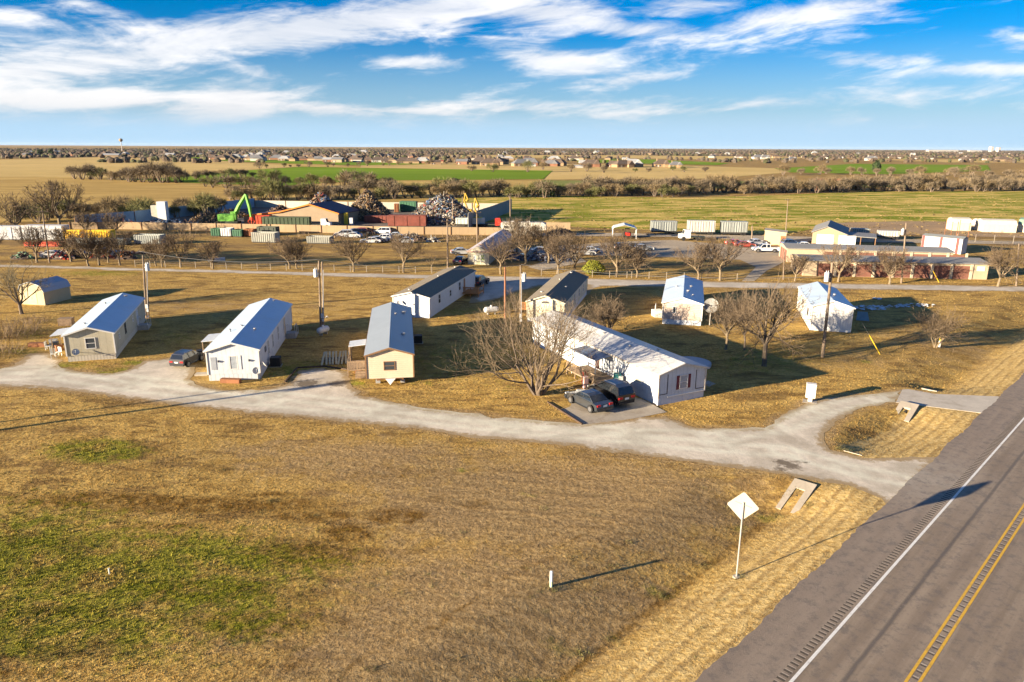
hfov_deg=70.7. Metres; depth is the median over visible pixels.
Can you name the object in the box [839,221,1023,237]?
dirt lot
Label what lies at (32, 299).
double door
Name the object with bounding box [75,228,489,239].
dry weeds
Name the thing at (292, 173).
green field
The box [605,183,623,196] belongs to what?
tree
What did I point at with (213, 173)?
tree
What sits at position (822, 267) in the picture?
roller door
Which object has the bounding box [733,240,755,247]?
parked car
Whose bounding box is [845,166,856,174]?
tree
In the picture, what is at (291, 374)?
timber edging
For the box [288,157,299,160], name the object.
house
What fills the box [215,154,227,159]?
house
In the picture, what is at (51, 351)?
plastic chair
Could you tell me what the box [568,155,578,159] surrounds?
house
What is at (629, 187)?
tree
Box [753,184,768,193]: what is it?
tree
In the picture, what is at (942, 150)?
building
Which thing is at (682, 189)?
tree
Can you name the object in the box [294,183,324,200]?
tree
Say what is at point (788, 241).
parked car
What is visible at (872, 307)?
yard debris
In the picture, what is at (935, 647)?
rumble strip
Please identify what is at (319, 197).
scrap heap
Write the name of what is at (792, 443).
gravel road
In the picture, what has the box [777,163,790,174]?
tree
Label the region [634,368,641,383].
door
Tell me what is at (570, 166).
tree
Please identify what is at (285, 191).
tree
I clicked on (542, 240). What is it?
bare tree
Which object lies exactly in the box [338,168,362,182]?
tree
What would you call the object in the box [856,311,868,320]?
propped board
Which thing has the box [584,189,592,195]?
tree
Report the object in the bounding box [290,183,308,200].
tree
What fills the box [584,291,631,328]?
bare tree
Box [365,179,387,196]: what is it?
tree
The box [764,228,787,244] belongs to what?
equipment shed
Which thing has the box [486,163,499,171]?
tree
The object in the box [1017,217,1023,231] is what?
storage barn
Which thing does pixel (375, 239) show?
parked car
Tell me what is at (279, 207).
scrap heap
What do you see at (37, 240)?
bare tree
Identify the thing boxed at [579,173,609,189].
tree
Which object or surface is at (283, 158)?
house
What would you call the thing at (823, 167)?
tree
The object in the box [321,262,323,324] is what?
utility pole
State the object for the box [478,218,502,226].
truck
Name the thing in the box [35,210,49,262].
utility pole
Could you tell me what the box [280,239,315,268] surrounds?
bare tree
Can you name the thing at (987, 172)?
tree
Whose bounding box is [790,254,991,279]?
storage building
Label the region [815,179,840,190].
house
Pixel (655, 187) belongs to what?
tree
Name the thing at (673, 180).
tree
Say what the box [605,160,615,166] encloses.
house
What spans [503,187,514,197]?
tree
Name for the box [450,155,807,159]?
pale field
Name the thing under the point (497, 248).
bare tree
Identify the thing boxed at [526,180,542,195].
tree
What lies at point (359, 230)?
parked car
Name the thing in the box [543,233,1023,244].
service lane
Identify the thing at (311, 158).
house
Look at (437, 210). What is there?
scrap heap
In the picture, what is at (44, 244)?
freight container
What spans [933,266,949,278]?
roller door
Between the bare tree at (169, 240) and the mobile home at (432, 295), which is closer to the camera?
the mobile home at (432, 295)
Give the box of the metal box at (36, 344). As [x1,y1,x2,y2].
[27,342,47,346]
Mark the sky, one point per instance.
(660, 74)
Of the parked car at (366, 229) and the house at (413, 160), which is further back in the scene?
the house at (413, 160)
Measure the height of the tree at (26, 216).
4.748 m
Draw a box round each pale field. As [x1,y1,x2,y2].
[0,157,296,176]
[361,163,786,179]
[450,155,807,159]
[892,159,1023,162]
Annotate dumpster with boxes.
[210,228,220,236]
[220,227,233,236]
[232,229,243,236]
[243,228,256,236]
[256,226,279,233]
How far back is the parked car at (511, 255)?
145.89 m
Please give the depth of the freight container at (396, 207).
246.98 m
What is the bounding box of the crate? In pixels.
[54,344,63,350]
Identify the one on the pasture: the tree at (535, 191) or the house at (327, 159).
the tree at (535, 191)
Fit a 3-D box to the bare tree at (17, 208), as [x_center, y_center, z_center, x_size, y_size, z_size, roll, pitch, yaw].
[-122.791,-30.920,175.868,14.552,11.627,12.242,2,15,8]
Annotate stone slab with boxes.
[194,372,207,375]
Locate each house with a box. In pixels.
[103,153,120,156]
[207,154,217,159]
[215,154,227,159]
[227,153,237,158]
[250,154,266,160]
[270,155,280,159]
[278,155,289,160]
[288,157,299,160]
[298,155,307,159]
[304,152,316,156]
[307,155,313,160]
[314,155,322,160]
[322,157,331,161]
[331,157,344,161]
[348,155,364,160]
[352,158,363,161]
[371,156,382,161]
[381,157,388,162]
[389,157,397,162]
[396,157,408,162]
[404,158,418,163]
[417,156,429,163]
[431,160,440,164]
[456,159,468,164]
[466,229,511,264]
[471,156,485,163]
[480,157,499,165]
[496,157,508,164]
[511,158,529,165]
[523,157,539,165]
[545,159,560,165]
[548,156,560,159]
[553,158,566,165]
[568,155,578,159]
[581,159,600,166]
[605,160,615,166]
[611,159,633,166]
[626,158,643,166]
[652,158,669,166]
[669,160,682,167]
[751,155,764,158]
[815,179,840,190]
[864,155,877,160]
[994,156,1010,160]
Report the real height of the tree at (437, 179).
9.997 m
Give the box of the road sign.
[727,492,758,578]
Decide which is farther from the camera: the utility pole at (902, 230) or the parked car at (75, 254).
the parked car at (75, 254)
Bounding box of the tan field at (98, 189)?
[0,158,542,222]
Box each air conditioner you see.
[269,356,282,367]
[414,334,422,343]
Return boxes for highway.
[695,373,1023,681]
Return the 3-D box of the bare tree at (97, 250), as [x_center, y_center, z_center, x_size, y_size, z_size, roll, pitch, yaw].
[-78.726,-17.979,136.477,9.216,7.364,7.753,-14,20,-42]
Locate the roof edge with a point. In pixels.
(703, 361)
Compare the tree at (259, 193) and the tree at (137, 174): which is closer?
the tree at (259, 193)
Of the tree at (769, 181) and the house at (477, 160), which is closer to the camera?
the tree at (769, 181)
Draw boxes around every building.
[242,201,359,224]
[779,243,967,261]
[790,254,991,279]
[926,150,957,151]
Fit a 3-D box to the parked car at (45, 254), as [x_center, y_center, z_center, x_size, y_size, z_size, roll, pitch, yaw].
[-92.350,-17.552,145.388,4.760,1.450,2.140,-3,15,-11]
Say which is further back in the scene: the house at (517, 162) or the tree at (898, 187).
the house at (517, 162)
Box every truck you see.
[311,218,331,224]
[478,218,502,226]
[678,229,705,240]
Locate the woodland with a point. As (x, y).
(10, 153)
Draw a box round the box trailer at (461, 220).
[455,217,484,226]
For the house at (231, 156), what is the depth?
1155.20 m
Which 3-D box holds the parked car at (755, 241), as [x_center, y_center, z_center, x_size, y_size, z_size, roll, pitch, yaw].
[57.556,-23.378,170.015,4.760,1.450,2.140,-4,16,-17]
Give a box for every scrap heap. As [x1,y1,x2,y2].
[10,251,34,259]
[33,249,145,253]
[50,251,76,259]
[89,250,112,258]
[111,251,137,259]
[147,217,198,222]
[185,211,219,222]
[217,208,247,217]
[267,205,286,211]
[309,191,331,203]
[351,188,392,221]
[398,231,426,240]
[412,191,472,225]
[426,236,440,241]
[511,253,571,260]
[547,227,576,234]
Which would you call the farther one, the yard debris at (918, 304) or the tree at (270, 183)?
the tree at (270, 183)
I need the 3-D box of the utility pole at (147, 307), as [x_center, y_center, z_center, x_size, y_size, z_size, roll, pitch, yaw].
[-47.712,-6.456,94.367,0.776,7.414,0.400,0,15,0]
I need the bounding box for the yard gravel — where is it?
[505,240,782,280]
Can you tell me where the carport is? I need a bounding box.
[612,223,636,237]
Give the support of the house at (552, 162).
on the pale field at (560, 172)
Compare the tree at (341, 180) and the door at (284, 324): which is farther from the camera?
the tree at (341, 180)
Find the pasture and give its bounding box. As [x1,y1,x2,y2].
[455,191,1023,233]
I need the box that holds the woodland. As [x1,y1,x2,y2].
[0,148,1023,162]
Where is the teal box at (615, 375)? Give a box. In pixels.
[613,372,620,378]
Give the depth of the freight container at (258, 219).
204.43 m
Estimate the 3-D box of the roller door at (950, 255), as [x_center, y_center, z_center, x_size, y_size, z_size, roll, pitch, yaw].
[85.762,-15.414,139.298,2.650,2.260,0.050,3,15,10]
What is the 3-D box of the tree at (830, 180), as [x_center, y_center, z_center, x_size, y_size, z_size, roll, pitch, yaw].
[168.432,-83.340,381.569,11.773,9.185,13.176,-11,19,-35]
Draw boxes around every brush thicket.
[0,315,46,341]
[0,337,28,357]
[13,313,49,323]
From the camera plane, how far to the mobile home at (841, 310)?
89.80 m
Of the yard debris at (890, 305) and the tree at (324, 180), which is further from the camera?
the tree at (324, 180)
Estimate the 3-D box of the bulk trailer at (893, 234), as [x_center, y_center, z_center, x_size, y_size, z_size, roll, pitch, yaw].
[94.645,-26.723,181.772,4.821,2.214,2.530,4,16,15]
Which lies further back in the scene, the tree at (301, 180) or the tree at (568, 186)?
the tree at (301, 180)
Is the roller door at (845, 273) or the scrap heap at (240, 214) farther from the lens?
the scrap heap at (240, 214)
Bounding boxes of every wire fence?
[134,260,449,272]
[541,269,737,279]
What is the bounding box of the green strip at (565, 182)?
[541,180,961,187]
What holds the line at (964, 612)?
on the highway
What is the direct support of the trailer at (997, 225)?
on the dirt lot
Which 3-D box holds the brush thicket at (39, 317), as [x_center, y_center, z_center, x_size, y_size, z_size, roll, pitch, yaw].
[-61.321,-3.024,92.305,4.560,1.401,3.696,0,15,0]
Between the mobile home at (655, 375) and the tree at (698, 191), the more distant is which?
the tree at (698, 191)
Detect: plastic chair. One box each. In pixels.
[49,348,55,357]
[56,347,61,356]
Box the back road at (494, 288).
[0,264,1023,302]
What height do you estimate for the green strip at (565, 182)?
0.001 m
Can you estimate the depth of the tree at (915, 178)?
398.03 m
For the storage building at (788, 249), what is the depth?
142.89 m
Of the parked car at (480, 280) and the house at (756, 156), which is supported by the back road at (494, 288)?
the parked car at (480, 280)
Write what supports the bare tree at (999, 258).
on the ground at (516, 623)
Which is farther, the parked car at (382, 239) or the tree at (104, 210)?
the tree at (104, 210)
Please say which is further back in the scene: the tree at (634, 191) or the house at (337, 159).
the house at (337, 159)
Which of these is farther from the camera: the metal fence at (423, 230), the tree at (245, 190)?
the tree at (245, 190)
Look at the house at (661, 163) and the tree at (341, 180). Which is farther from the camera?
the house at (661, 163)
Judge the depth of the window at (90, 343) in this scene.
75.80 m
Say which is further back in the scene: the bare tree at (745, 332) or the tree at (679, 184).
the tree at (679, 184)
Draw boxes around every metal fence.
[69,222,499,234]
[74,198,254,221]
[255,200,498,209]
[468,199,511,226]
[545,222,569,232]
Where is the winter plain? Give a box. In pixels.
[4,149,1023,158]
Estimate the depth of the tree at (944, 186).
408.68 m
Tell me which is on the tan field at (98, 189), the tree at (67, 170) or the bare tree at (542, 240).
the tree at (67, 170)
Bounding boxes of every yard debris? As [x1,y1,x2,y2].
[854,305,885,309]
[868,305,909,306]
[896,303,934,306]
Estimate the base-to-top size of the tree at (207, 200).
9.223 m
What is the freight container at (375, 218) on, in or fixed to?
on the scrapyard floor
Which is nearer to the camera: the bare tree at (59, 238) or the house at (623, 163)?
the bare tree at (59, 238)
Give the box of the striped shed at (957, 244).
[921,233,967,253]
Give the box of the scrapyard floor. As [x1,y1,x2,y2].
[144,207,476,226]
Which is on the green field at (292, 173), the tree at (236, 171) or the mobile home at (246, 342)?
the tree at (236, 171)
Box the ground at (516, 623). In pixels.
[0,145,1023,681]
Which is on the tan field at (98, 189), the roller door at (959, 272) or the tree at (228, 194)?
the tree at (228, 194)
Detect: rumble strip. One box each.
[773,410,1023,681]
[909,511,1023,681]
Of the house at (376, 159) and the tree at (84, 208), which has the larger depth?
the house at (376, 159)
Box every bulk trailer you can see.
[650,220,677,233]
[687,220,715,234]
[719,221,747,234]
[850,228,869,232]
[876,230,899,239]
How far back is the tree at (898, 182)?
387.70 m
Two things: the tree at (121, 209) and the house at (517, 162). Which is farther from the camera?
the house at (517, 162)
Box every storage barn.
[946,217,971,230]
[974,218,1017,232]
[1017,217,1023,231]
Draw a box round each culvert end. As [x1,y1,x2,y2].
[775,478,816,512]
[896,401,918,421]
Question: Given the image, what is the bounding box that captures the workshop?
[811,220,876,244]
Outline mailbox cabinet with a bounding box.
[803,382,816,403]
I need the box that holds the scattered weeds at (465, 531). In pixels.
[5,383,908,679]
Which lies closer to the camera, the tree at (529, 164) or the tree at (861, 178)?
the tree at (861, 178)
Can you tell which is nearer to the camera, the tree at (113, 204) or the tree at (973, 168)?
the tree at (113, 204)
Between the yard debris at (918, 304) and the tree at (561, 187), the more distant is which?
the tree at (561, 187)
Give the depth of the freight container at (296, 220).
200.75 m
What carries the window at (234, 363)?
in the mobile home at (246, 342)
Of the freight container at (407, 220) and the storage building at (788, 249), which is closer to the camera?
the storage building at (788, 249)
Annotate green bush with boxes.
[582,260,605,274]
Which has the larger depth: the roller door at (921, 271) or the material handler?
the material handler
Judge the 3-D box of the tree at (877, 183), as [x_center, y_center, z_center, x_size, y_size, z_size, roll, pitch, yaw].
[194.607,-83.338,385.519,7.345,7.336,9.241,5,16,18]
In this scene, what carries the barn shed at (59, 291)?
on the ground at (516, 623)
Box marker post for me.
[550,570,552,587]
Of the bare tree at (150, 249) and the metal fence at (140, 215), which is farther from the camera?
the metal fence at (140, 215)
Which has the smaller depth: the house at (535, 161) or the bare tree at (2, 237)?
the bare tree at (2, 237)
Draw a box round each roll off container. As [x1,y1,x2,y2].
[133,234,165,244]
[250,231,279,242]
[306,235,333,243]
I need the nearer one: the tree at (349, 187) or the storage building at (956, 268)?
the storage building at (956, 268)
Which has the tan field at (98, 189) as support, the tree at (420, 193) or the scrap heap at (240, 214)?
the tree at (420, 193)
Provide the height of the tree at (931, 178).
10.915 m
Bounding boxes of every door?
[26,291,37,304]
[135,309,138,324]
[283,316,285,334]
[476,254,480,263]
[594,360,600,369]
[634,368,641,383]
[816,234,833,243]
[817,263,833,275]
[836,264,852,276]
[838,235,855,244]
[855,264,872,276]
[859,253,873,255]
[875,264,890,276]
[894,265,910,277]
[913,254,927,256]
[913,265,930,277]
[931,255,945,256]
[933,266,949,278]
[950,255,964,256]
[952,266,969,278]
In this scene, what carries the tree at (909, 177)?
on the ground at (516, 623)
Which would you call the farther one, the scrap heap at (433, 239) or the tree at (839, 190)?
the tree at (839, 190)
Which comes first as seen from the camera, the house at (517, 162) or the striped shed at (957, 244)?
the striped shed at (957, 244)
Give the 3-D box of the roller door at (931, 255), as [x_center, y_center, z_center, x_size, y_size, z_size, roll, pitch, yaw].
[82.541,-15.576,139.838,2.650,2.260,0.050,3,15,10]
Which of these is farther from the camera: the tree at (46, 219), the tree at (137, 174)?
the tree at (137, 174)
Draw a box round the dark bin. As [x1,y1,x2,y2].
[51,341,58,347]
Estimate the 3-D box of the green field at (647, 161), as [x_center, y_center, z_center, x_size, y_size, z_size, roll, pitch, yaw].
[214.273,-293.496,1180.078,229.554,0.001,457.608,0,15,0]
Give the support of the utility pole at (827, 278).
on the ground at (516, 623)
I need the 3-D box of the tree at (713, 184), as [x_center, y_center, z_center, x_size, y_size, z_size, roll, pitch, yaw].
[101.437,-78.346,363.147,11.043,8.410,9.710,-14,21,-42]
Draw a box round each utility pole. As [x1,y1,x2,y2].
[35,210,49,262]
[142,255,149,317]
[145,269,149,317]
[313,261,321,326]
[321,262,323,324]
[442,219,449,267]
[474,211,480,242]
[504,267,505,325]
[519,265,525,326]
[785,199,787,229]
[821,262,833,357]
[900,223,906,282]
[1015,243,1019,285]
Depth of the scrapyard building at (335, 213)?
207.19 m
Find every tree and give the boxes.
[0,192,45,224]
[0,225,8,243]
[0,259,54,313]
[5,223,57,262]
[9,210,29,222]
[21,202,50,222]
[22,179,92,223]
[41,204,54,220]
[42,226,88,261]
[55,198,80,218]
[62,227,109,265]
[64,166,81,178]
[68,211,100,229]
[69,201,91,214]
[70,165,89,179]
[71,228,117,264]
[79,162,97,179]
[86,166,107,179]
[86,171,96,179]
[89,203,111,213]
[89,230,139,264]
[92,239,126,262]
[94,210,127,230]
[98,207,112,212]
[99,194,132,212]
[101,170,116,179]
[116,205,134,211]
[117,167,136,181]
[120,167,142,181]
[123,196,154,211]
[130,165,153,181]
[134,162,163,182]
[138,242,169,265]
[141,160,175,182]
[143,238,180,266]
[155,230,200,266]
[156,164,179,182]
[165,166,187,182]
[169,205,181,217]
[170,166,189,181]
[170,195,193,209]
[185,190,219,213]
[187,202,206,215]
[191,170,205,178]
[191,239,227,268]
[198,176,212,186]
[202,169,211,177]
[204,195,224,212]
[205,177,219,187]
[210,171,219,177]
[213,174,236,187]
[215,198,227,212]
[222,168,233,176]
[223,185,237,199]
[225,187,243,199]
[230,169,242,174]
[230,190,244,199]
[232,175,250,187]
[235,186,252,196]
[238,168,246,176]
[239,176,256,187]
[246,183,274,199]
[252,190,263,199]
[254,161,265,167]
[254,167,283,182]
[255,176,283,200]
[261,184,293,200]
[264,235,303,268]
[272,174,287,186]
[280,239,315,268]
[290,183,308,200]
[293,177,307,183]
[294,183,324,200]
[303,172,318,186]
[317,175,332,186]
[321,187,340,199]
[326,183,351,199]
[328,229,373,271]
[335,171,351,186]
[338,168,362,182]
[338,184,357,197]
[342,181,362,196]
[348,189,357,198]
[350,178,374,194]
[357,170,378,181]
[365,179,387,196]
[373,187,388,198]
[374,180,396,197]
[380,175,393,181]
[384,181,404,198]
[389,232,429,272]
[394,180,412,197]
[405,184,418,197]
[409,181,430,196]
[414,191,427,197]
[425,183,438,195]
[429,186,444,196]
[429,292,620,406]
[431,176,454,192]
[438,182,457,194]
[445,178,468,196]
[448,183,465,197]
[458,177,479,197]
[467,164,476,170]
[471,184,483,196]
[475,235,525,273]
[479,179,501,195]
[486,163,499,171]
[488,178,511,195]
[493,216,543,263]
[498,217,538,251]
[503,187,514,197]
[504,187,527,197]
[507,283,525,310]
[511,183,527,197]
[521,160,534,171]
[522,188,530,196]
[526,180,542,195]
[526,224,575,262]
[531,187,540,196]
[532,179,556,197]
[538,162,546,169]
[538,183,548,195]
[542,229,585,273]
[548,188,555,196]
[555,187,565,196]
[557,184,566,194]
[558,232,597,269]
[563,183,575,194]
[567,163,574,171]
[568,183,585,194]
[574,181,592,195]
[579,162,592,170]
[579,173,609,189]
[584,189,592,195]
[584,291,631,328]
[587,231,640,276]
[592,186,606,196]
[594,174,614,192]
[596,177,628,193]
[600,164,607,172]
[601,185,611,195]
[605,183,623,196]
[617,241,659,277]
[619,177,638,192]
[623,183,633,195]
[627,189,637,195]
[628,177,648,192]
[633,183,645,194]
[635,180,649,193]
[635,185,649,194]
[645,182,661,195]
[646,177,663,186]
[652,177,673,194]
[657,187,667,196]
[659,177,678,193]
[660,184,670,195]
[668,187,680,196]
[671,175,689,192]
[671,182,686,193]
[671,243,717,279]
[672,184,688,195]
[678,174,698,191]
[685,184,695,194]
[686,181,699,193]
[687,235,755,280]
[694,177,710,192]
[696,179,713,193]
[700,290,756,349]
[702,174,727,191]
[705,179,719,192]
[711,173,739,192]
[716,287,766,349]
[718,180,730,192]
[718,268,820,366]
[727,179,738,192]
[733,181,744,192]
[737,184,750,193]
[744,179,759,192]
[752,174,775,190]
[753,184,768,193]
[763,180,777,190]
[766,182,781,192]
[773,177,796,192]
[776,174,797,191]
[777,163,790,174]
[779,255,814,280]
[794,178,809,192]
[797,168,804,173]
[807,177,820,191]
[807,179,827,192]
[813,164,826,174]
[816,242,870,281]
[818,177,835,190]
[823,166,831,173]
[824,176,838,191]
[832,178,851,191]
[834,176,855,192]
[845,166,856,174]
[845,175,860,191]
[854,175,869,189]
[857,167,866,174]
[857,177,874,191]
[860,245,922,283]
[866,180,876,190]
[872,160,881,169]
[872,174,892,189]
[872,179,882,190]
[873,167,880,174]
[877,178,895,190]
[886,166,896,174]
[890,179,903,190]
[895,184,905,191]
[899,174,923,189]
[900,172,919,188]
[905,180,920,190]
[907,304,971,347]
[913,166,926,173]
[915,182,927,190]
[916,172,943,189]
[925,181,940,191]
[927,172,947,181]
[932,181,944,189]
[939,180,949,188]
[946,180,960,190]
[949,166,966,176]
[958,172,978,179]
[959,178,971,190]
[966,163,981,174]
[967,176,988,191]
[970,179,994,191]
[977,241,1023,286]
[984,170,994,175]
[984,173,1001,188]
[986,179,1002,190]
[997,177,1010,189]
[1002,169,1015,175]
[1003,179,1023,190]
[1010,173,1023,185]
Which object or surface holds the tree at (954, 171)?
on the ground at (516, 623)
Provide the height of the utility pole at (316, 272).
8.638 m
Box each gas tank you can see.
[317,325,329,335]
[484,305,498,314]
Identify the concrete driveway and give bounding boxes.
[896,389,998,412]
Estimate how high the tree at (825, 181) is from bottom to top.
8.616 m
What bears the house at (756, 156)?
on the pale field at (641, 156)
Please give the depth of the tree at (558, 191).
331.30 m
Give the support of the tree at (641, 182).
on the ground at (516, 623)
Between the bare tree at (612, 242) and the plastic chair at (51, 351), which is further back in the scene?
the bare tree at (612, 242)
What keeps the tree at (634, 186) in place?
on the ground at (516, 623)
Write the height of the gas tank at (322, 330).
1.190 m
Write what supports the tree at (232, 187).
on the tan field at (98, 189)
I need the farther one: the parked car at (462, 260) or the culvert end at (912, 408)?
the parked car at (462, 260)
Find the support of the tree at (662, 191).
on the ground at (516, 623)
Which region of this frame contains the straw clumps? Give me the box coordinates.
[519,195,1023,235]
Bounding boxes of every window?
[84,337,95,348]
[225,355,241,369]
[383,361,394,370]
[676,374,690,389]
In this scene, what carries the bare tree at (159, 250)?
on the ground at (516, 623)
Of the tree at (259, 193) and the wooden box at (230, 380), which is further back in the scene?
the tree at (259, 193)
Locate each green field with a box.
[136,167,551,184]
[192,157,408,164]
[577,159,726,164]
[774,164,990,173]
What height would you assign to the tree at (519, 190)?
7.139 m
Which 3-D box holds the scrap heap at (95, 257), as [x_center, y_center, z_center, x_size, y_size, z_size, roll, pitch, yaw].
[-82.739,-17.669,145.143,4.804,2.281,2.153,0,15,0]
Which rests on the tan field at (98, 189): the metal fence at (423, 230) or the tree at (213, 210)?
the tree at (213, 210)
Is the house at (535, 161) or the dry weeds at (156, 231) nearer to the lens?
the dry weeds at (156, 231)
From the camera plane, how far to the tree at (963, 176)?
432.17 m
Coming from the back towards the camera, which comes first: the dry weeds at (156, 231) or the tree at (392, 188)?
the tree at (392, 188)
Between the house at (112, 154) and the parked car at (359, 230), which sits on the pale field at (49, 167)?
the house at (112, 154)
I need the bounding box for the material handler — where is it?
[217,194,254,223]
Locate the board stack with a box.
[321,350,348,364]
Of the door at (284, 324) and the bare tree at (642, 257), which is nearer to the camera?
the door at (284, 324)
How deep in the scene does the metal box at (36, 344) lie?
81.11 m
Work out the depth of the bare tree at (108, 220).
178.73 m
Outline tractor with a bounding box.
[623,228,630,237]
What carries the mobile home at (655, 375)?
on the ground at (516, 623)
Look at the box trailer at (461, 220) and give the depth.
204.02 m
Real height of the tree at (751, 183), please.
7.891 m
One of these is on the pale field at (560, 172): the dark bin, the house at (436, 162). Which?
the house at (436, 162)
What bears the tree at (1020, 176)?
on the ground at (516, 623)
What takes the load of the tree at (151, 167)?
on the tan field at (98, 189)
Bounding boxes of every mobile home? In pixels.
[49,293,150,361]
[201,298,298,380]
[347,302,414,384]
[391,265,483,317]
[522,270,588,321]
[532,311,709,405]
[654,275,703,325]
[797,281,855,332]
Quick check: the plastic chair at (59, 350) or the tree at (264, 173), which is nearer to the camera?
the plastic chair at (59, 350)
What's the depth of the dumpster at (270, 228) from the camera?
183.44 m
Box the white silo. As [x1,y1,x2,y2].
[150,201,168,220]
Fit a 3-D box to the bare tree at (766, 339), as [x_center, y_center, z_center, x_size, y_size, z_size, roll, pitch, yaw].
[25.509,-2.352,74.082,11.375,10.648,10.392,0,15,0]
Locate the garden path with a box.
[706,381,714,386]
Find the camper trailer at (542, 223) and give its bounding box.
[501,221,546,236]
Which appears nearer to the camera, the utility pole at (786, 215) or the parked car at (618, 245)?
the parked car at (618, 245)
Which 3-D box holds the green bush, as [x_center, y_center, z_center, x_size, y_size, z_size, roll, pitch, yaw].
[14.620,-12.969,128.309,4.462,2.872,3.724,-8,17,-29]
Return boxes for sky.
[0,0,1023,149]
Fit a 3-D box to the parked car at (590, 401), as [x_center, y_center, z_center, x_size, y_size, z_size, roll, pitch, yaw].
[6.692,5.016,63.324,2.140,1.450,4.760,-9,18,-30]
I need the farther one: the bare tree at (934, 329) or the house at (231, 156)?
the house at (231, 156)
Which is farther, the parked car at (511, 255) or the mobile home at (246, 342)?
the parked car at (511, 255)
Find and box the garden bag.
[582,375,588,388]
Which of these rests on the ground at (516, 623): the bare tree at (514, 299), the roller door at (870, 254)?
the bare tree at (514, 299)
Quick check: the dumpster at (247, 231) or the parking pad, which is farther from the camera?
the dumpster at (247, 231)
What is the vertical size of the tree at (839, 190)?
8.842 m
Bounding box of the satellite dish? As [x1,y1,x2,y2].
[703,298,717,324]
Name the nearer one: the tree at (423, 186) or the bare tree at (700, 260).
the bare tree at (700, 260)
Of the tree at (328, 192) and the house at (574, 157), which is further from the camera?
the house at (574, 157)
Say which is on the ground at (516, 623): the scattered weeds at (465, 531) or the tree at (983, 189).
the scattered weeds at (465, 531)
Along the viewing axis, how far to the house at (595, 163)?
838.95 m
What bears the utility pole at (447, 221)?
on the ground at (516, 623)
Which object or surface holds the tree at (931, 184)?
on the pasture
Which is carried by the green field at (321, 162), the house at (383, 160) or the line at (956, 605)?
the house at (383, 160)
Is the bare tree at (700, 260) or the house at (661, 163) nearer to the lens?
the bare tree at (700, 260)
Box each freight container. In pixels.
[0,225,22,239]
[21,224,69,239]
[24,241,61,246]
[66,229,85,237]
[85,229,115,237]
[255,215,270,223]
[262,216,311,224]
[364,215,387,222]
[387,214,426,226]
[394,203,398,212]
[399,201,417,211]
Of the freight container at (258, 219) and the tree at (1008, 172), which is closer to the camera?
the freight container at (258, 219)
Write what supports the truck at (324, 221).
on the ground at (516, 623)
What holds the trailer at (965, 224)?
on the dirt lot
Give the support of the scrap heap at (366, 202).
on the scrapyard floor
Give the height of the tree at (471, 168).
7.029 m
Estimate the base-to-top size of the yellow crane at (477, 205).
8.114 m
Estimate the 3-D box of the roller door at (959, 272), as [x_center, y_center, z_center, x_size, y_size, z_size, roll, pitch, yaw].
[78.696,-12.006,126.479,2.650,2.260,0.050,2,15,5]
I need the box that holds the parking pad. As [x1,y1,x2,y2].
[561,397,665,424]
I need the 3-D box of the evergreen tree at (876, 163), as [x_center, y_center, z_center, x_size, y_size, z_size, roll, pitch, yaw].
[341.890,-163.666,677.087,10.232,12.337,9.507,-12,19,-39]
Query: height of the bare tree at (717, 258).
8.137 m
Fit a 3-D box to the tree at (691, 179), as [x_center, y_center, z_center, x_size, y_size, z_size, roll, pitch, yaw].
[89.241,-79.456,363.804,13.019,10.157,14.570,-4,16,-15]
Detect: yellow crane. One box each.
[463,193,471,211]
[467,198,482,226]
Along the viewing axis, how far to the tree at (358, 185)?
322.52 m
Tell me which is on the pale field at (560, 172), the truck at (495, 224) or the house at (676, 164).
the house at (676, 164)
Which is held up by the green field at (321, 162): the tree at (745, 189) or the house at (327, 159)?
the house at (327, 159)
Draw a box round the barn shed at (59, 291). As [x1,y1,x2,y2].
[18,276,70,304]
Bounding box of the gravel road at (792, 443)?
[0,353,935,503]
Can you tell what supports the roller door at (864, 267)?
in the storage building at (956, 268)
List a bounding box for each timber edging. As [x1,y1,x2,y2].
[284,365,346,382]
[547,401,582,424]
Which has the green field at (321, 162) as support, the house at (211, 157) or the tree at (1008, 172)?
the house at (211, 157)
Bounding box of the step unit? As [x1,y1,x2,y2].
[651,309,661,315]
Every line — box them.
[140,251,316,261]
[318,259,519,268]
[521,264,829,277]
[789,417,1023,681]
[904,503,1023,681]
[918,518,1023,681]
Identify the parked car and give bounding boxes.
[39,250,60,257]
[71,249,90,256]
[169,349,204,366]
[333,229,352,236]
[343,231,362,237]
[351,228,368,234]
[358,227,373,233]
[360,236,380,242]
[371,236,387,242]
[374,227,391,233]
[379,233,392,240]
[450,247,467,254]
[452,256,467,264]
[475,274,489,286]
[504,250,523,258]
[530,246,549,253]
[564,388,613,412]
[573,247,595,255]
[586,378,634,404]
[587,246,602,252]
[614,242,631,250]
[633,244,653,250]
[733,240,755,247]
[748,238,766,243]
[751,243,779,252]
[779,239,798,244]
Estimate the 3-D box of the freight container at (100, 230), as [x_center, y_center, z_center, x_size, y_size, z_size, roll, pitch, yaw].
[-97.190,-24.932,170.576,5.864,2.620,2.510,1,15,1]
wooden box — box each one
[57,317,74,325]
[220,377,241,383]
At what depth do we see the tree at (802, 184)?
365.95 m
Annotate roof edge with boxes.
[682,356,710,368]

